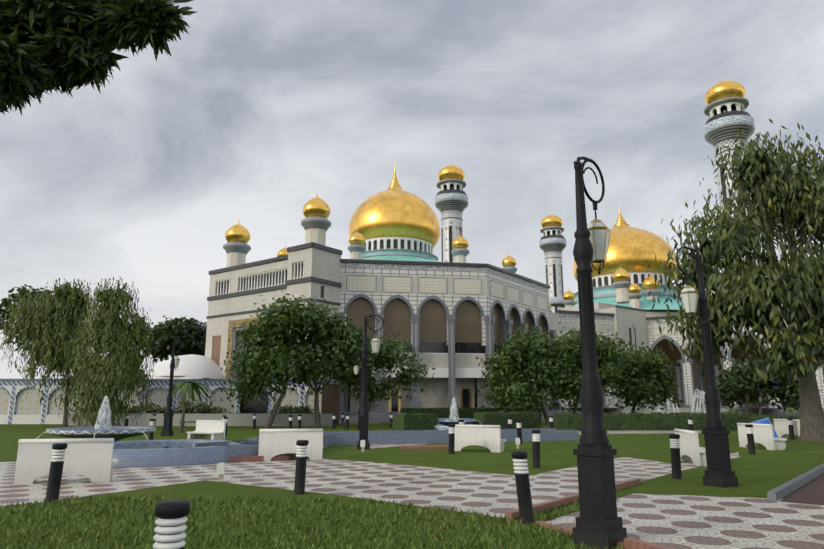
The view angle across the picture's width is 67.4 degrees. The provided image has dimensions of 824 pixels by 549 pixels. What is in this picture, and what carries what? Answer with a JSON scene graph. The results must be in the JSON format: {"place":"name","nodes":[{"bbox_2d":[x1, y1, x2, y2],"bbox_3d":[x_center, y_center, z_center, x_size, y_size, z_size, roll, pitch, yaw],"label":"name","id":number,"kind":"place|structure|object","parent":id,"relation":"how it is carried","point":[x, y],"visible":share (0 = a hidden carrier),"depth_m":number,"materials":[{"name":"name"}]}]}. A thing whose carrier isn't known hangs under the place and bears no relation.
{"place":"outdoors","nodes":[
{"label":"outdoors","id":0,"kind":"place"},
{"bbox_2d":[0,0,195,115],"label":"tree canopy","id":1,"kind":"object","parent":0,"point":[64,45],"visible":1,"depth_m":7.41,"materials":[{"name":"green plant"}]},
{"bbox_2d":[0,457,671,517],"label":"paving","id":2,"kind":"structure","parent":0,"point":[481,492],"depth_m":13.26,"materials":[{"name":"grey tile"}]},
{"bbox_2d":[14,438,118,483],"bbox_3d":[-7.386,3.994,13.317,1.850,0.912,0.625,2,-12,-10],"label":"bench","id":3,"kind":"object","parent":2,"relation":"on","point":[91,459],"visible":0.92,"depth_m":13.07,"materials":[{"name":"white stone"}]},
{"bbox_2d":[258,429,322,460],"bbox_3d":[-3.591,5.066,18.448,1.850,0.912,0.625,1,-12,-6],"label":"bench","id":4,"kind":"object","parent":2,"relation":"on","point":[273,442],"visible":0.85,"depth_m":18.18,"materials":[{"name":"white stone"}]},
{"bbox_2d":[0,408,823,548],"bbox_3d":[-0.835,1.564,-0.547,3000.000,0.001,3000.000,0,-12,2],"label":"lawn","id":5,"kind":"structure","parent":0,"point":[761,472],"depth_m":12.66,"materials":[{"name":"green plant"}]},
{"bbox_2d":[0,284,89,378],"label":"tree","id":6,"kind":"object","parent":5,"relation":"on","point":[6,303],"visible":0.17,"depth_m":80.23,"materials":[{"name":"green plant"}]},
{"bbox_2d":[0,278,100,426],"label":"weeping tree","id":7,"kind":"object","parent":5,"relation":"on","point":[35,316],"visible":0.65,"depth_m":45.76,"materials":[{"name":"green plant"}]},
{"bbox_2d":[36,395,155,440],"bbox_3d":[-12.041,5.748,24.301,4.253,1.970,4.281,0,-12,2],"label":"fountain","id":8,"kind":"object","parent":5,"relation":"on","point":[107,429],"visible":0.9,"depth_m":23.74,"materials":[{"name":"white tile"}]},
{"bbox_2d":[67,276,159,426],"bbox_3d":[-19.363,5.533,39.998,5.765,11.100,4.594,0,-12,2],"label":"weeping tree","id":9,"kind":"object","parent":5,"relation":"on","point":[114,334],"visible":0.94,"depth_m":39.44,"materials":[{"name":"green plant"}]},
{"bbox_2d":[0,379,339,424],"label":"perimeter wall","id":10,"kind":"structure","parent":5,"relation":"on","point":[19,408],"depth_m":51.15,"materials":[{"name":"white paint"}]},
{"bbox_2d":[160,340,180,435],"bbox_3d":[-12.609,5.934,32.605,0.460,5.004,0.930,-1,-12,7],"label":"lamp post","id":11,"kind":"object","parent":5,"relation":"on","point":[168,415],"visible":1,"depth_m":32.15,"materials":[{"name":"black metal"}]},
{"bbox_2d":[143,315,206,362],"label":"round tree","id":12,"kind":"object","parent":5,"relation":"on","point":[189,335],"visible":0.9,"depth_m":93.57,"materials":[{"name":"green plant"}]},
{"bbox_2d":[152,381,213,432],"bbox_3d":[-12.985,7.577,35.300,3.189,2.903,3.199,0,-12,2],"label":"palm","id":13,"kind":"object","parent":5,"relation":"on","point":[187,387],"visible":0.98,"depth_m":35.17,"materials":[{"name":"green plant"}]},
{"bbox_2d":[149,354,222,378],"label":"dome canopy","id":14,"kind":"object","parent":5,"relation":"on","point":[191,366],"visible":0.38,"depth_m":59.04,"materials":[{"name":"white paint"}]},
{"bbox_2d":[76,399,313,413],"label":"wall shrubs","id":15,"kind":"object","parent":5,"relation":"on","point":[204,408],"depth_m":47.69,"materials":[{"name":"green plant"}]},
{"bbox_2d":[68,413,336,425],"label":"planter wall","id":16,"kind":"structure","parent":5,"relation":"on","point":[243,419],"depth_m":46.27,"materials":[{"name":"concrete"}]},
{"bbox_2d":[186,420,225,439],"bbox_3d":[-9.134,6.932,27.381,1.850,0.912,0.625,-7,-14,31],"label":"bench","id":17,"kind":"object","parent":5,"relation":"on","point":[214,429],"visible":0.81,"depth_m":27.47,"materials":[{"name":"white concrete"}]},
{"bbox_2d":[203,194,341,412],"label":"mosque wing","id":18,"kind":"structure","parent":5,"relation":"on","point":[308,269],"depth_m":58.94,"materials":[{"name":"white stone"}]},
{"bbox_2d":[220,290,325,427],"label":"tree","id":19,"kind":"object","parent":5,"relation":"on","point":[258,365],"visible":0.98,"depth_m":42.49,"materials":[{"name":"green plant"}]},
{"bbox_2d":[179,421,392,428],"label":"wood benches","id":20,"kind":"object","parent":5,"relation":"on","point":[341,422],"visible":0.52,"depth_m":40.50,"materials":[{"name":"brown"}]},
{"bbox_2d":[270,297,384,426],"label":"tree","id":21,"kind":"object","parent":5,"relation":"on","point":[334,340],"visible":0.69,"depth_m":43.79,"materials":[{"name":"green plant"}]},
{"bbox_2d":[229,445,448,461],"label":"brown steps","id":22,"kind":"structure","parent":5,"relation":"on","point":[285,456],"depth_m":18.51,"materials":[{"name":"brick"}]},
{"bbox_2d":[112,428,578,467],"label":"pool","id":23,"kind":"structure","parent":5,"relation":"on","point":[160,453],"depth_m":19.70,"materials":[{"name":"blue tile"}]},
{"bbox_2d":[352,352,362,429],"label":"lamp post","id":24,"kind":"object","parent":5,"relation":"on","point":[356,368],"visible":0.67,"depth_m":40.75,"materials":[{"name":"black metal"}]},
{"bbox_2d":[216,438,519,481],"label":"junction boxes","id":25,"kind":"object","parent":5,"relation":"on","point":[220,469],"visible":0.65,"depth_m":13.25,"materials":[{"name":"beige"}]},
{"bbox_2d":[357,315,383,449],"bbox_3d":[-1.553,4.001,23.349,0.930,5.001,0.460,1,-12,-3],"label":"lamp post","id":26,"kind":"object","parent":5,"relation":"on","point":[364,415],"visible":1,"depth_m":23.24,"materials":[{"name":"black metal"}]},
{"bbox_2d":[336,327,435,414],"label":"tree","id":27,"kind":"object","parent":5,"relation":"on","point":[388,357],"visible":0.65,"depth_m":45.96,"materials":[{"name":"green plant"}]},
{"bbox_2d":[24,457,773,548],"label":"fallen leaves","id":28,"kind":"object","parent":5,"relation":"on","point":[359,530],"visible":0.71,"depth_m":9.30,"materials":[{"name":"brown plant"}]},
{"bbox_2d":[45,413,794,548],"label":"bollards","id":29,"kind":"object","parent":5,"relation":"on","point":[171,527],"visible":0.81,"depth_m":10.59,"materials":[{"name":"black metal"}]},
{"bbox_2d":[277,167,580,423],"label":"mosque hall","id":30,"kind":"structure","parent":5,"relation":"on","point":[450,319],"depth_m":58.72,"materials":[{"name":"white stone"}]},
{"bbox_2d":[435,164,468,262],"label":"minaret","id":31,"kind":"object","parent":5,"relation":"on","point":[451,201],"visible":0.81,"depth_m":142.96,"materials":[{"name":"white stone"}]},
{"bbox_2d":[434,397,481,429],"bbox_3d":[2.635,8.702,38.733,4.000,2.090,4.000,0,-12,2],"label":"fountain","id":32,"kind":"object","parent":5,"relation":"on","point":[443,423],"visible":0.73,"depth_m":37.94,"materials":[{"name":"white liquid"}]},
{"bbox_2d":[454,424,505,452],"bbox_3d":[2.360,5.785,21.892,1.850,0.912,0.625,-7,-14,29],"label":"bench","id":33,"kind":"object","parent":5,"relation":"on","point":[488,436],"visible":0.94,"depth_m":21.59,"materials":[{"name":"white stone"}]},
{"bbox_2d":[468,324,579,424],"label":"tree","id":34,"kind":"object","parent":5,"relation":"on","point":[541,368],"visible":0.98,"depth_m":48.08,"materials":[{"name":"green plant"}]},
{"bbox_2d":[539,213,565,312],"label":"minaret","id":35,"kind":"object","parent":5,"relation":"on","point":[552,243],"visible":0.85,"depth_m":181.05,"materials":[{"name":"white stone"}]},
{"bbox_2d":[505,478,640,519],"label":"kerb","id":36,"kind":"structure","parent":5,"relation":"on","point":[539,507],"depth_m":10.12,"materials":[{"name":"brick"}]},
{"bbox_2d":[536,521,623,548],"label":"kerb","id":37,"kind":"structure","parent":5,"relation":"on","point":[558,527],"depth_m":8.13,"materials":[{"name":"brick"}]},
{"bbox_2d":[537,321,636,413],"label":"tree","id":38,"kind":"object","parent":5,"relation":"on","point":[607,357],"visible":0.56,"depth_m":49.87,"materials":[{"name":"green plant"}]},
{"bbox_2d":[393,407,799,430],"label":"clipped hedges","id":39,"kind":"object","parent":5,"relation":"on","point":[416,418],"visible":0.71,"depth_m":38.62,"materials":[{"name":"green plant"}]},
{"bbox_2d":[572,157,626,548],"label":"lamp post","id":40,"kind":"object","parent":5,"relation":"on","point":[599,523],"visible":1,"depth_m":7.61,"materials":[{"name":"black metal"}]},
{"bbox_2d":[549,205,728,411],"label":"mosque dome","id":41,"kind":"structure","parent":5,"relation":"on","point":[632,252],"depth_m":132.31,"materials":[{"name":"gold metal"}]},
{"bbox_2d":[604,341,683,412],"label":"tree","id":42,"kind":"object","parent":5,"relation":"on","point":[649,381],"visible":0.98,"depth_m":53.45,"materials":[{"name":"green plant"}]},
{"bbox_2d":[623,537,672,548],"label":"kerb","id":43,"kind":"structure","parent":5,"relation":"on","point":[631,543],"depth_m":6.92,"materials":[{"name":"brick"}]},
{"bbox_2d":[646,389,706,413],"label":"fountain sprays","id":44,"kind":"object","parent":5,"relation":"on","point":[701,400],"visible":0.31,"depth_m":67.31,"materials":[{"name":"white liquid"}]},
{"bbox_2d":[628,452,738,470],"bbox_3d":[8.036,5.616,18.891,2.785,0.001,7.765,-10,-16,41],"label":"paving branch","id":45,"kind":"object","parent":5,"relation":"on","point":[687,465],"visible":0.5,"depth_m":17.23,"materials":[{"name":"grey stone"}]},
{"bbox_2d":[674,429,706,466],"bbox_3d":[8.021,4.856,17.443,0.625,0.912,1.850,-1,-12,7],"label":"bench","id":46,"kind":"object","parent":45,"relation":"on","point":[692,450],"visible":0.83,"depth_m":17.03,"materials":[{"name":"white stone"}]},
{"bbox_2d":[547,265,823,413],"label":"mosque wings","id":47,"kind":"object","parent":5,"relation":"on","point":[621,321],"visible":0.35,"depth_m":94.64},
{"bbox_2d":[676,246,738,487],"bbox_3d":[6.101,1.847,13.045,0.929,5.004,0.460,5,-13,-25],"label":"lamp post","id":48,"kind":"object","parent":5,"relation":"on","point":[719,472],"visible":1,"depth_m":12.88,"materials":[{"name":"black metal"}]},
{"bbox_2d":[633,119,823,440],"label":"tree","id":49,"kind":"object","parent":5,"relation":"on","point":[767,296],"visible":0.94,"depth_m":28.67,"materials":[{"name":"green plant"}]},
{"bbox_2d":[703,79,782,414],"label":"minaret","id":50,"kind":"object","parent":5,"relation":"on","point":[726,102],"visible":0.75,"depth_m":105.33,"materials":[{"name":"white stone"}]},
{"bbox_2d":[737,423,786,449],"bbox_3d":[13.107,6.054,23.179,0.625,0.912,1.850,2,-12,-8],"label":"bench","id":51,"kind":"object","parent":5,"relation":"on","point":[763,434],"visible":0.81,"depth_m":22.71,"materials":[{"name":"white concrete"}]},
{"bbox_2d":[704,355,820,415],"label":"dark tree","id":52,"kind":"object","parent":5,"relation":"on","point":[739,383],"visible":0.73,"depth_m":44.67,"materials":[{"name":"green plant"}]},
{"bbox_2d":[738,413,823,440],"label":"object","id":53,"kind":"object","parent":5,"relation":"on","point":[765,421],"visible":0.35,"depth_m":27.44,"materials":[{"name":"blue"}]},
{"bbox_2d":[773,419,799,437],"bbox_3d":[18.426,7.430,29.766,0.625,0.912,1.850,3,-12,-13],"label":"bench","id":54,"kind":"object","parent":5,"relation":"on","point":[781,428],"visible":0.54,"depth_m":30.04,"materials":[{"name":"white concrete"}]},
{"bbox_2d":[767,463,823,504],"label":"curb","id":55,"kind":"structure","parent":5,"relation":"on","point":[812,492],"depth_m":11.58,"materials":[{"name":"concrete"}]},
{"bbox_2d":[778,224,823,410],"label":"minaret","id":56,"kind":"object","parent":5,"relation":"on","point":[780,251],"visible":0.02,"depth_m":145.44,"materials":[{"name":"gold stone"}]},
{"bbox_2d":[0,0,823,378],"label":"sky","id":57,"kind":"structure","parent":0,"point":[265,108],"materials":[{"name":"grey"}]},
{"bbox_2d":[370,430,701,448],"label":"paving","id":58,"kind":"structure","parent":0,"point":[579,432],"depth_m":35.76,"materials":[{"name":"grey stone"}]},
{"bbox_2d":[546,493,823,548],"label":"paving","id":59,"kind":"structure","parent":0,"point":[673,521],"depth_m":8.77,"materials":[{"name":"grey tile"}]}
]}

